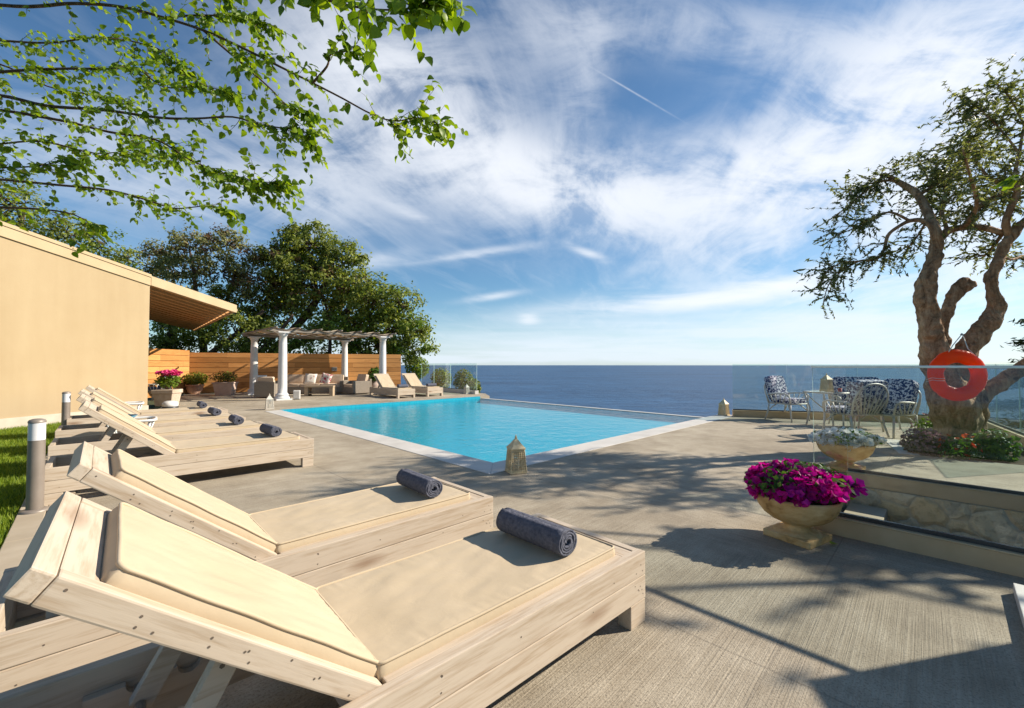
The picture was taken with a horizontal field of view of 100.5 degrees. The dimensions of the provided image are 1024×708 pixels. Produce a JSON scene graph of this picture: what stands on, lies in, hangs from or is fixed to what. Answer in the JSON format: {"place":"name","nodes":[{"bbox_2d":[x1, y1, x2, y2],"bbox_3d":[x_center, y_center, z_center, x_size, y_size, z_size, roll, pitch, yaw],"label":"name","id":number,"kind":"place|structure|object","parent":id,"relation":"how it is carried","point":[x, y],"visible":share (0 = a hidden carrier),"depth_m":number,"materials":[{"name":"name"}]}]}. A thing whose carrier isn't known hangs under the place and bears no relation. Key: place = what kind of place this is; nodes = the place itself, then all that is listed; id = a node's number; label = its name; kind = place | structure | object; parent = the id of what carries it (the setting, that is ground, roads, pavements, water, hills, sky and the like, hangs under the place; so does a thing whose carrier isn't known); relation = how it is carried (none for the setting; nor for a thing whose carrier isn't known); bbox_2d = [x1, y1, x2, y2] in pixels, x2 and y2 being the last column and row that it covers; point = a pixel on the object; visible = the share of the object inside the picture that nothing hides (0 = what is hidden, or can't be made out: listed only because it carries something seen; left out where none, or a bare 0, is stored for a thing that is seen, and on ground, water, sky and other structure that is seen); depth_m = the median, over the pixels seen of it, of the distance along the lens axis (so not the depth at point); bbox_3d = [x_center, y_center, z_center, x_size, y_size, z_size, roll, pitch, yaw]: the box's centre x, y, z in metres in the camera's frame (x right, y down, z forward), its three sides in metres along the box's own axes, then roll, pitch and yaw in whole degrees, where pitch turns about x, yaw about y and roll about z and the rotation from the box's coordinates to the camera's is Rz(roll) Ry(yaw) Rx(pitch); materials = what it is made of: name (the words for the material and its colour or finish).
{"place":"outdoors","nodes":[
{"label":"outdoors","id":0,"kind":"place"},
{"bbox_2d":[0,421,60,548],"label":"lawn","id":1,"kind":"structure","parent":0,"point":[13,490],"depth_m":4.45,"materials":[{"name":"plant"}]},
{"bbox_2d":[0,0,477,257],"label":"mulberry tree","id":2,"kind":"object","parent":1,"relation":"on","point":[429,14],"visible":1,"depth_m":2.98,"materials":[{"name":"green plant"}]},
{"bbox_2d":[0,453,76,619],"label":"border path","id":3,"kind":"structure","parent":0,"point":[19,538],"depth_m":3.13,"materials":[{"name":"stone"}]},
{"bbox_2d":[18,418,49,514],"bbox_3d":[-4.181,0.972,3.743,0.190,0.808,0.190,0,-1,0],"label":"bollard light","id":4,"kind":"object","parent":3,"relation":"on","point":[35,467],"visible":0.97,"depth_m":3.71,"materials":[{"name":"grey metal"}]},
{"bbox_2d":[61,391,70,424],"bbox_3d":[-7.879,1.066,7.526,0.190,0.808,0.190,0,-1,0],"label":"bollard light","id":5,"kind":"object","parent":3,"relation":"on","point":[66,405],"visible":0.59,"depth_m":7.49,"materials":[{"name":"grey metal"}]},
{"bbox_2d":[147,394,183,409],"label":"hillside","id":6,"kind":"structure","parent":0,"point":[150,403],"depth_m":19.25,"materials":[{"name":"plant"}]},
{"bbox_2d":[0,170,102,251],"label":"oak tree","id":7,"kind":"object","parent":6,"relation":"on","point":[54,232],"visible":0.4,"depth_m":17.03,"materials":[{"name":"green plant"}]},
{"bbox_2d":[62,220,144,271],"bbox_3d":[-19.126,-2.460,20.040,3.941,7.882,2.379,0,-1,0],"label":"oak tree","id":8,"kind":"object","parent":6,"relation":"on","point":[127,253],"visible":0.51,"depth_m":19.93,"materials":[{"name":"green plant"}]},
{"bbox_2d":[133,220,271,352],"bbox_3d":[-19.220,-2.847,26.192,10.244,10.534,4.227,0,-1,7],"label":"olive grove tree","id":9,"kind":"object","parent":6,"relation":"on","point":[166,262],"visible":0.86,"depth_m":25.69,"materials":[{"name":"green plant"}]},
{"bbox_2d":[149,283,377,393],"bbox_3d":[-14.432,-0.444,24.605,13.764,7.551,4.431,0,-1,-6],"label":"oak tree","id":10,"kind":"object","parent":6,"relation":"on","point":[162,340],"visible":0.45,"depth_m":23.89,"materials":[{"name":"green plant"}]},
{"bbox_2d":[230,218,380,351],"bbox_3d":[-13.018,-3.040,26.873,10.401,11.336,5.700,0,-1,0],"label":"oak tree","id":11,"kind":"object","parent":6,"relation":"on","point":[289,286],"visible":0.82,"depth_m":26.05,"materials":[{"name":"green plant"}]},
{"bbox_2d":[270,307,369,353],"bbox_3d":[-10.758,-0.195,24.048,5.724,4.864,2.532,0,-1,0],"label":"oak tree","id":12,"kind":"object","parent":6,"relation":"on","point":[296,343],"visible":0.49,"depth_m":23.76,"materials":[{"name":"green plant"}]},
{"bbox_2d":[339,269,440,367],"bbox_3d":[-7.031,-1.308,24.739,6.112,7.260,3.924,0,-1,0],"label":"oak tree","id":13,"kind":"object","parent":6,"relation":"on","point":[384,315],"visible":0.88,"depth_m":24.04,"materials":[{"name":"green plant"}]},
{"bbox_2d":[405,357,429,379],"bbox_3d":[-5.649,1.644,25.458,1.497,3.070,1.446,0,-1,0],"label":"shrub","id":14,"kind":"object","parent":6,"relation":"on","point":[418,372],"visible":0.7,"depth_m":25.23,"materials":[{"name":"green plant"}]},
{"bbox_2d":[430,367,451,387],"bbox_3d":[-4.001,2.194,23.956,1.281,2.903,1.310,0,-1,0],"label":"shrub","id":15,"kind":"object","parent":6,"relation":"on","point":[443,376],"visible":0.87,"depth_m":23.73,"materials":[{"name":"green plant"}]},
{"bbox_2d":[453,369,472,388],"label":"shrub","id":16,"kind":"object","parent":6,"relation":"on","point":[459,380],"visible":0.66,"depth_m":22.24,"materials":[{"name":"green plant"}]},
{"bbox_2d":[464,378,480,392],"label":"shrub","id":17,"kind":"object","parent":6,"relation":"on","point":[473,384],"visible":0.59,"depth_m":21.29,"materials":[{"name":"green plant"}]},
{"bbox_2d":[988,318,1023,431],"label":"conifer tree","id":18,"kind":"object","parent":6,"relation":"on","point":[1009,405],"visible":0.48,"depth_m":14.01,"materials":[{"name":"green plant"}]},
{"bbox_2d":[443,388,478,393],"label":"kerb wall","id":19,"kind":"structure","parent":0,"point":[460,391],"depth_m":19.58,"materials":[{"name":"white stone"}]},
{"bbox_2d":[421,364,476,390],"bbox_3d":[-3.116,1.050,20.422,0.034,1.201,4.500,1,-2,-44],"label":"glass railing","id":20,"kind":"object","parent":19,"relation":"on","point":[450,381],"visible":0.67,"depth_m":20.20,"materials":[{"name":"glass"}]},
{"bbox_2d":[0,0,1023,365],"label":"sky","id":21,"kind":"structure","parent":0,"point":[631,182],"materials":[{"name":"blue"}]},
{"bbox_2d":[76,392,1023,707],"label":"deck","id":22,"kind":"structure","parent":0,"point":[742,610],"depth_m":2.56,"materials":[{"name":"concrete"}]},
{"bbox_2d":[0,221,237,429],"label":"house","id":23,"kind":"structure","parent":22,"relation":"on","point":[72,324],"depth_m":9.88,"materials":[{"name":"paint"}]},
{"bbox_2d":[106,416,156,432],"bbox_3d":[-5.639,1.211,6.312,0.589,0.506,0.559,1,-2,-40],"label":"side table","id":24,"kind":"object","parent":22,"relation":"on","point":[150,420],"visible":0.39,"depth_m":6.35,"materials":[{"name":"white plastic"}]},
{"bbox_2d":[125,401,143,409],"bbox_3d":[-7.958,1.262,8.770,0.589,0.525,0.559,1,-2,-41],"label":"side table","id":25,"kind":"object","parent":22,"relation":"on","point":[138,403],"visible":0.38,"depth_m":8.81,"materials":[{"name":"white plastic"}]},
{"bbox_2d":[67,385,227,424],"bbox_3d":[-7.117,1.054,8.470,2.360,0.916,0.762,1,-2,-43],"label":"sun lounger","id":26,"kind":"object","parent":22,"relation":"on","point":[79,419],"visible":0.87,"depth_m":8.13,"materials":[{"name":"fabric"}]},
{"bbox_2d":[197,401,206,407],"bbox_3d":[-6.554,1.065,9.004,0.133,0.126,0.429,1,-2,-43],"label":"rolled towel","id":27,"kind":"object","parent":26,"relation":"on","point":[201,404],"visible":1,"depth_m":8.87,"materials":[{"name":"fabric"}]},
{"bbox_2d":[55,389,245,437],"bbox_3d":[-5.938,1.021,7.180,2.360,0.916,0.762,1,-2,-43],"label":"sun lounger","id":28,"kind":"object","parent":22,"relation":"on","point":[61,431],"visible":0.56,"depth_m":6.87,"materials":[{"name":"fabric"}]},
{"bbox_2d":[207,407,221,415],"bbox_3d":[-5.388,1.033,7.715,0.437,0.130,0.137,-1,-2,44],"label":"rolled towel","id":29,"kind":"object","parent":28,"relation":"on","point":[214,411],"visible":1,"depth_m":7.59,"materials":[{"name":"fabric"}]},
{"bbox_2d":[47,394,264,461],"bbox_3d":[-4.798,0.993,6.040,2.360,0.916,0.762,1,-2,-43],"label":"sun lounger","id":30,"kind":"object","parent":22,"relation":"on","point":[107,439],"visible":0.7,"depth_m":5.75,"materials":[{"name":"fabric"}]},
{"bbox_2d":[228,414,243,424],"bbox_3d":[-4.249,1.004,6.561,0.142,0.126,0.415,1,-2,-42],"label":"rolled towel","id":31,"kind":"object","parent":30,"relation":"on","point":[235,419],"visible":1,"depth_m":6.43,"materials":[{"name":"fabric"}]},
{"bbox_2d":[148,383,171,400],"bbox_3d":[-12.357,1.157,14.886,0.710,1.040,0.753,0,-1,-15],"label":"garden chair","id":32,"kind":"object","parent":22,"relation":"on","point":[153,388],"visible":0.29,"depth_m":14.61,"materials":[{"name":"black metal"}]},
{"bbox_2d":[151,389,182,405],"bbox_3d":[-10.953,1.383,13.536,0.598,0.511,0.598,0,-1,-12],"label":"stone planter","id":33,"kind":"object","parent":22,"relation":"on","point":[160,396],"visible":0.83,"depth_m":13.30,"materials":[{"name":"stone"}]},
{"bbox_2d":[154,369,182,389],"bbox_3d":[-10.890,0.824,13.546,0.823,0.714,0.624,0,-1,0],"label":"geranium plant","id":34,"kind":"object","parent":33,"relation":"in","point":[167,378],"visible":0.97,"depth_m":13.43,"materials":[{"name":"green plant"}]},
{"bbox_2d":[147,348,189,397],"bbox_3d":[-14.060,0.900,16.660,0.129,2.232,4.628,0,-1,-9],"label":"wooden fence","id":35,"kind":"object","parent":22,"relation":"on","point":[164,359],"visible":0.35,"depth_m":17.47,"materials":[{"name":"brown wood"}]},
{"bbox_2d":[161,401,178,408],"bbox_3d":[-10.261,1.510,12.794,0.410,0.220,0.410,0,-1,0],"label":"dome lamp","id":36,"kind":"object","parent":22,"relation":"on","point":[169,404],"visible":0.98,"depth_m":12.66,"materials":[{"name":"plastic"}]},
{"bbox_2d":[44,401,313,505],"bbox_3d":[-3.672,0.966,4.961,2.360,0.916,0.762,1,-2,-43],"label":"sun lounger","id":37,"kind":"object","parent":22,"relation":"on","point":[178,458],"visible":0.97,"depth_m":4.70,"materials":[{"name":"brown wood"}]},
{"bbox_2d":[259,423,281,436],"bbox_3d":[-3.123,0.978,5.510,0.450,0.130,0.133,-1,-2,43],"label":"rolled towel","id":38,"kind":"object","parent":37,"relation":"on","point":[271,430],"visible":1,"depth_m":5.39,"materials":[{"name":"fabric"}]},
{"bbox_2d":[185,384,204,393],"bbox_3d":[-13.975,1.556,18.766,0.704,0.425,0.704,0,-1,0],"label":"terracotta pot","id":39,"kind":"object","parent":22,"relation":"on","point":[194,389],"visible":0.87,"depth_m":18.55,"materials":[{"name":"ceramic"}]},
{"bbox_2d":[182,371,207,384],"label":"potted shrub","id":40,"kind":"object","parent":39,"relation":"in","point":[195,378],"visible":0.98,"depth_m":18.62,"materials":[{"name":"green plant"}]},
{"bbox_2d":[212,382,238,395],"bbox_3d":[-12.137,1.469,18.046,0.792,0.563,0.642,0,-1,-14],"label":"rectangular pot","id":41,"kind":"object","parent":22,"relation":"on","point":[225,388],"visible":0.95,"depth_m":17.80,"materials":[{"name":"ceramic"}]},
{"bbox_2d":[208,371,237,381],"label":"potted shrub","id":42,"kind":"object","parent":41,"relation":"in","point":[227,377],"visible":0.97,"depth_m":17.99,"materials":[{"name":"green plant"}]},
{"bbox_2d":[0,441,492,692],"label":"sun lounger","id":43,"kind":"object","parent":22,"relation":"on","point":[317,542],"visible":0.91,"depth_m":2.17,"materials":[{"name":"brown wood"}]},
{"bbox_2d":[396,469,442,497],"bbox_3d":[-0.668,0.916,3.050,0.137,0.126,0.424,1,-2,-42],"label":"rolled towel","id":44,"kind":"object","parent":43,"relation":"on","point":[428,486],"visible":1,"depth_m":2.94,"materials":[{"name":"fabric"}]},
{"bbox_2d":[254,377,277,396],"bbox_3d":[-9.619,1.282,16.888,0.787,0.783,0.726,0,-1,-1],"label":"wicker armchair","id":45,"kind":"object","parent":22,"relation":"on","point":[265,386],"visible":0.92,"depth_m":16.53,"materials":[{"name":"beige wicker"}]},
{"bbox_2d":[255,375,266,381],"bbox_3d":[-9.950,1.063,16.929,0.177,0.480,0.480,-18,-13,28],"label":"throw pillow","id":46,"kind":"object","parent":45,"relation":"on","point":[256,376],"visible":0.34,"depth_m":16.83,"materials":[{"name":"beige fabric"}]},
{"bbox_2d":[265,394,273,409],"bbox_3d":[-7.027,1.373,12.348,0.216,0.470,0.216,1,-2,-35],"label":"lantern","id":47,"kind":"object","parent":22,"relation":"on","point":[269,403],"visible":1,"depth_m":12.29,"materials":[{"name":"white metal"}]},
{"bbox_2d":[189,352,400,392],"bbox_3d":[-10.204,1.052,20.971,9.288,2.142,0.130,1,-2,-25],"label":"wooden fence","id":48,"kind":"object","parent":22,"relation":"on","point":[207,364],"visible":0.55,"depth_m":20.43,"materials":[{"name":"brown wood"}]},
{"bbox_2d":[293,390,300,399],"bbox_3d":[-8.049,1.528,15.944,0.220,0.340,0.227,1,-2,-20],"label":"white box","id":49,"kind":"object","parent":22,"relation":"on","point":[296,394],"visible":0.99,"depth_m":15.85,"materials":[{"name":"ceramic"}]},
{"bbox_2d":[275,374,347,392],"bbox_3d":[-9.054,1.331,19.350,2.900,0.804,0.915,0,-1,-9],"label":"wicker sofa","id":50,"kind":"object","parent":22,"relation":"on","point":[295,381],"visible":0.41,"depth_m":19.34,"materials":[{"name":"beige fabric"}]},
{"bbox_2d":[304,373,316,383],"bbox_3d":[-9.050,1.118,19.158,0.500,0.500,0.177,5,-21,-15],"label":"throw pillow","id":51,"kind":"object","parent":50,"relation":"on","point":[310,378],"visible":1,"depth_m":19.09,"materials":[{"name":"beige fabric"}]},
{"bbox_2d":[319,373,332,383],"bbox_3d":[-8.420,1.121,19.278,0.500,0.500,0.177,12,-20,5],"label":"throw pillow","id":52,"kind":"object","parent":50,"relation":"on","point":[325,378],"visible":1,"depth_m":19.20,"materials":[{"name":"white fabric"}]},
{"bbox_2d":[242,326,395,400],"bbox_3d":[-8.457,0.410,18.606,4.900,2.708,4.950,1,-2,-44],"label":"pergola","id":53,"kind":"object","parent":22,"relation":"on","point":[282,335],"visible":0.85,"depth_m":18.44,"materials":[{"name":"white paint"}]},
{"bbox_2d":[304,385,336,395],"bbox_3d":[-8.050,1.537,17.917,1.150,0.420,0.620,0,-1,-9],"label":"coffee table","id":54,"kind":"object","parent":22,"relation":"on","point":[309,392],"visible":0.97,"depth_m":17.72,"materials":[{"name":"brown wood"}]},
{"bbox_2d":[0,491,644,707],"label":"sun lounger","id":55,"kind":"object","parent":22,"relation":"on","point":[484,619],"visible":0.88,"depth_m":1.35,"materials":[{"name":"brown wood"}]},
{"bbox_2d":[496,507,576,556],"bbox_3d":[0.115,0.894,2.171,0.142,0.130,0.437,1,-2,-44],"label":"rolled towel","id":56,"kind":"object","parent":55,"relation":"on","point":[560,540],"visible":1,"depth_m":2.09,"materials":[{"name":"fabric"}]},
{"bbox_2d":[343,374,371,393],"bbox_3d":[-6.922,1.313,19.055,0.960,0.825,0.885,-1,-2,42],"label":"wicker armchair","id":57,"kind":"object","parent":22,"relation":"on","point":[362,383],"visible":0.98,"depth_m":18.83,"materials":[{"name":"beige wicker"}]},
{"bbox_2d":[372,381,377,386],"bbox_3d":[-6.292,1.506,19.569,0.540,0.565,0.540,0,-1,0],"label":"clay jar","id":58,"kind":"object","parent":22,"relation":"on","point":[375,384],"visible":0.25,"depth_m":19.35,"materials":[{"name":"ceramic"}]},
{"bbox_2d":[367,366,378,381],"bbox_3d":[-6.281,0.975,19.586,0.950,0.847,0.873,0,-1,0],"label":"potted palm","id":59,"kind":"object","parent":58,"relation":"in","point":[372,371],"visible":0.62,"depth_m":19.37,"materials":[{"name":"green plant"}]},
{"bbox_2d":[282,396,479,409],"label":"pool edge tiles","id":60,"kind":"object","parent":22,"relation":"on","point":[375,403],"visible":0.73,"depth_m":14.17,"materials":[{"name":"white tile"}]},
{"bbox_2d":[369,374,414,398],"bbox_3d":[-4.924,1.277,17.433,0.762,0.916,2.360,1,-2,-44],"label":"sun lounger","id":61,"kind":"object","parent":22,"relation":"on","point":[386,385],"visible":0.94,"depth_m":17.37,"materials":[{"name":"fabric"}]},
{"bbox_2d":[397,384,407,387],"bbox_3d":[-4.311,1.260,16.806,0.437,0.130,0.142,1,-2,-44],"label":"rolled towel","id":62,"kind":"object","parent":61,"relation":"on","point":[402,385],"visible":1,"depth_m":16.75,"materials":[{"name":"fabric"}]},
{"bbox_2d":[401,373,442,396],"bbox_3d":[-3.982,1.301,18.378,0.762,0.916,2.360,1,-2,-45],"label":"sun lounger","id":63,"kind":"object","parent":22,"relation":"on","point":[412,380],"visible":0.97,"depth_m":17.91,"materials":[{"name":"brown wood"}]},
{"bbox_2d":[426,383,435,385],"bbox_3d":[-3.364,1.283,17.756,0.437,0.126,0.137,1,-2,-45],"label":"rolled towel","id":64,"kind":"object","parent":63,"relation":"on","point":[430,384],"visible":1,"depth_m":17.70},
{"bbox_2d":[463,384,469,393],"bbox_3d":[-2.005,1.536,18.867,0.216,0.470,0.216,1,-2,-40],"label":"lantern","id":65,"kind":"object","parent":22,"relation":"on","point":[466,389],"visible":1,"depth_m":18.82,"materials":[{"name":"white metal"}]},
{"bbox_2d":[283,397,698,462],"bbox_3d":[-0.768,1.706,11.472,7.394,0.231,9.094,1,-2,-44],"label":"pool basin","id":66,"kind":"object","parent":22,"relation":"in","point":[496,440],"visible":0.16,"depth_m":10.93,"materials":[{"name":"liquid"}]},
{"bbox_2d":[297,399,695,440],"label":"pool water","id":67,"kind":"structure","parent":66,"relation":"in","point":[457,403],"depth_m":12.51,"materials":[{"name":"liquid"}]},
{"bbox_2d":[265,410,732,473],"bbox_3d":[-0.576,1.641,11.369,8.370,0.126,9.520,1,-2,-44],"label":"pool coping","id":68,"kind":"object","parent":22,"relation":"on","point":[480,465],"visible":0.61,"depth_m":6.91,"materials":[{"name":"white stone"}]},
{"bbox_2d":[718,398,729,415],"bbox_3d":[5.423,1.343,10.913,0.212,0.460,0.212,1,-2,-35],"label":"lantern","id":69,"kind":"object","parent":68,"relation":"on","point":[723,409],"visible":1,"depth_m":10.85,"materials":[{"name":"stone"}]},
{"bbox_2d":[505,435,526,474],"bbox_3d":[0.048,1.199,5.160,0.212,0.460,0.212,1,-2,-20],"label":"lantern","id":70,"kind":"object","parent":22,"relation":"on","point":[515,447],"visible":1,"depth_m":5.09,"materials":[{"name":"beige metal"}]},
{"bbox_2d":[481,398,703,417],"bbox_3d":[1.958,2.984,14.091,0.160,2.537,9.100,1,-2,-44],"label":"infinity edge","id":71,"kind":"object","parent":22,"relation":"attached to","point":[601,408],"visible":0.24,"depth_m":13.22,"materials":[{"name":"white stone"}]},
{"bbox_2d":[764,376,809,422],"bbox_3d":[6.440,1.036,10.027,0.733,1.040,0.710,1,-2,-24],"label":"garden chair","id":72,"kind":"object","parent":22,"relation":"on","point":[776,389],"visible":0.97,"depth_m":10.07,"materials":[{"name":"fabric"}]},
{"bbox_2d":[757,494,843,549],"bbox_3d":[2.145,1.216,3.209,0.562,0.329,0.562,1,-2,-30],"label":"garden urn","id":73,"kind":"object","parent":22,"relation":"on","point":[795,525],"visible":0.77,"depth_m":3.06,"materials":[{"name":"stone"}]},
{"bbox_2d":[743,457,868,507],"bbox_3d":[2.177,0.989,3.210,0.820,0.360,0.690,0,-1,0],"label":"petunia plant","id":74,"kind":"object","parent":73,"relation":"in","point":[778,481],"visible":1,"depth_m":3.06,"materials":[{"name":"purple plant"}]},
{"bbox_2d":[803,390,850,426],"bbox_3d":[6.744,1.165,9.084,0.649,0.732,0.649,1,-2,-20],"label":"dining table","id":75,"kind":"object","parent":22,"relation":"on","point":[825,392],"visible":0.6,"depth_m":9.08,"materials":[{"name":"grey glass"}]},
{"bbox_2d":[819,373,833,391],"bbox_3d":[6.695,0.598,9.071,0.186,0.400,0.186,0,-1,-15],"label":"lantern","id":76,"kind":"object","parent":75,"relation":"on","point":[826,382],"visible":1,"depth_m":9.04,"materials":[{"name":"beige metal"}]},
{"bbox_2d":[732,410,930,422],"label":"kerb wall","id":77,"kind":"structure","parent":22,"relation":"on","point":[771,414],"depth_m":10.19,"materials":[{"name":"beige stone"}]},
{"bbox_2d":[732,367,927,415],"bbox_3d":[7.791,0.818,10.028,4.665,1.156,0.026,0,-2,19],"label":"glass railing","id":78,"kind":"object","parent":77,"relation":"on","point":[810,411],"visible":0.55,"depth_m":10.35,"materials":[{"name":"glass"}]},
{"bbox_2d":[816,442,875,472],"bbox_3d":[4.120,1.259,5.274,0.591,0.345,0.591,1,-2,-40],"label":"garden urn","id":79,"kind":"object","parent":22,"relation":"on","point":[843,458],"visible":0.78,"depth_m":5.12,"materials":[{"name":"stone"}]},
{"bbox_2d":[806,426,886,451],"bbox_3d":[4.091,1.046,5.265,0.792,0.305,0.705,0,-1,-17],"label":"petunia plant","id":80,"kind":"object","parent":79,"relation":"in","point":[853,437],"visible":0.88,"depth_m":5.12,"materials":[{"name":"white plant"}]},
{"bbox_2d":[822,379,889,436],"bbox_3d":[6.316,0.981,7.827,0.833,1.040,0.728,0,-1,-12],"label":"garden chair","id":81,"kind":"object","parent":22,"relation":"on","point":[866,397],"visible":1,"depth_m":7.57,"materials":[{"name":"beige metal"}]},
{"bbox_2d":[828,377,900,428],"bbox_3d":[7.401,1.010,9.015,1.083,1.040,0.710,0,-1,14],"label":"garden loveseat","id":82,"kind":"object","parent":22,"relation":"on","point":[844,383],"visible":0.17,"depth_m":9.23,"materials":[{"name":"fabric"}]},
{"bbox_2d":[844,502,887,520],"bbox_3d":[4.796,2.443,2.213,1.575,1.834,4.959,1,-2,-45],"label":"stair","id":83,"kind":"object","parent":22,"relation":"attached to","point":[868,511],"visible":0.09,"depth_m":4.27,"materials":[{"name":"stone"}]},
{"bbox_2d":[857,379,921,438],"bbox_3d":[6.968,0.982,7.882,0.710,1.040,0.733,0,-1,-12],"label":"garden chair","id":84,"kind":"object","parent":22,"relation":"on","point":[903,396],"visible":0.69,"depth_m":7.69,"materials":[{"name":"fabric"}]},
{"bbox_2d":[886,439,918,454],"bbox_3d":[6.159,1.516,6.775,0.220,0.108,1.442,-1,-2,34],"label":"bed edging","id":85,"kind":"object","parent":22,"relation":"on","point":[896,446],"visible":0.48,"depth_m":6.66,"materials":[{"name":"white stone"}]},
{"bbox_2d":[813,516,1023,577],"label":"kerb wall","id":86,"kind":"structure","parent":22,"relation":"on","point":[987,557],"depth_m":2.89,"materials":[{"name":"beige stone"}]},
{"bbox_2d":[811,365,1023,553],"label":"glass railing","id":87,"kind":"object","parent":86,"relation":"on","point":[944,534],"visible":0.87,"depth_m":2.95,"materials":[{"name":"glass"}]},
{"bbox_2d":[846,470,1023,511],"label":"kerb wall","id":88,"kind":"structure","parent":22,"relation":"on","point":[1005,501],"depth_m":4.12,"materials":[{"name":"beige stone"}]},
{"bbox_2d":[846,391,1023,494],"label":"glass railing","id":89,"kind":"object","parent":88,"relation":"on","point":[943,482],"visible":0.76,"depth_m":4.18,"materials":[{"name":"glass"}]},
{"bbox_2d":[847,487,1023,547],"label":"stone wall","id":90,"kind":"structure","parent":22,"relation":"attached to","point":[998,525],"depth_m":4.06,"materials":[{"name":"stone"}]},
{"bbox_2d":[913,446,1023,464],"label":"planting bed","id":91,"kind":"object","parent":22,"relation":"in","point":[1020,461],"depth_m":5.91,"materials":[{"name":"soil"}]},
{"bbox_2d":[792,53,1023,454],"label":"olive tree","id":92,"kind":"object","parent":91,"relation":"in","point":[958,418],"visible":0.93,"depth_m":6.59,"materials":[{"name":"green plant"}]},
{"bbox_2d":[926,333,987,400],"bbox_3d":[6.307,0.168,5.968,0.936,0.975,0.407,1,-2,-21],"label":"lifebuoy","id":93,"kind":"object","parent":92,"relation":"hanging from","point":[974,386],"visible":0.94,"depth_m":5.87,"materials":[{"name":"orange plastic"}]},
{"bbox_2d":[899,428,947,456],"bbox_3d":[6.040,1.310,6.256,0.586,0.460,0.470,0,-1,0],"label":"bedding plant","id":94,"kind":"object","parent":91,"relation":"in","point":[929,444],"visible":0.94,"depth_m":6.17,"materials":[{"name":"green plant"}]},
{"bbox_2d":[910,413,936,443],"bbox_3d":[6.858,1.284,7.011,0.512,0.623,0.432,0,-1,0],"label":"bedding plant","id":95,"kind":"object","parent":91,"relation":"in","point":[920,424],"visible":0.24,"depth_m":7.01,"materials":[{"name":"green plant"}]},
{"bbox_2d":[937,433,982,460],"bbox_3d":[6.239,1.319,5.939,0.492,0.459,0.401,0,-1,0],"label":"bedding plant","id":96,"kind":"object","parent":91,"relation":"in","point":[955,450],"visible":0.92,"depth_m":5.91,"materials":[{"name":"green plant"}]},
{"bbox_2d":[969,427,1022,461],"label":"bedding plant","id":97,"kind":"object","parent":91,"relation":"in","point":[994,445],"visible":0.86,"depth_m":5.85,"materials":[{"name":"green plant"}]},
{"bbox_2d":[987,420,1023,446],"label":"kerb wall","id":98,"kind":"structure","parent":22,"relation":"on","point":[998,427],"depth_m":7.42,"materials":[{"name":"beige stone"}]},
{"bbox_2d":[988,364,1023,434],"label":"glass railing","id":99,"kind":"object","parent":98,"relation":"on","point":[1012,429],"visible":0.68,"depth_m":7.38,"materials":[{"name":"glass"}]},
{"bbox_2d":[1013,583,1023,627],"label":"stone slab","id":100,"kind":"structure","parent":22,"relation":"on","point":[1018,590],"depth_m":2.28,"materials":[{"name":"stone"}]},
{"bbox_2d":[401,365,1023,429],"bbox_3d":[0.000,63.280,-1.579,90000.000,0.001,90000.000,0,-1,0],"label":"sea","id":101,"kind":"structure","parent":0,"point":[697,390],"depth_m":1358.28,"materials":[{"name":"liquid"}]},
{"bbox_2d":[993,174,1022,192],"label":"leaf","id":102,"kind":"object","parent":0,"point":[1008,183],"visible":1,"depth_m":4.38,"materials":[{"name":"green plant"}]}
]}

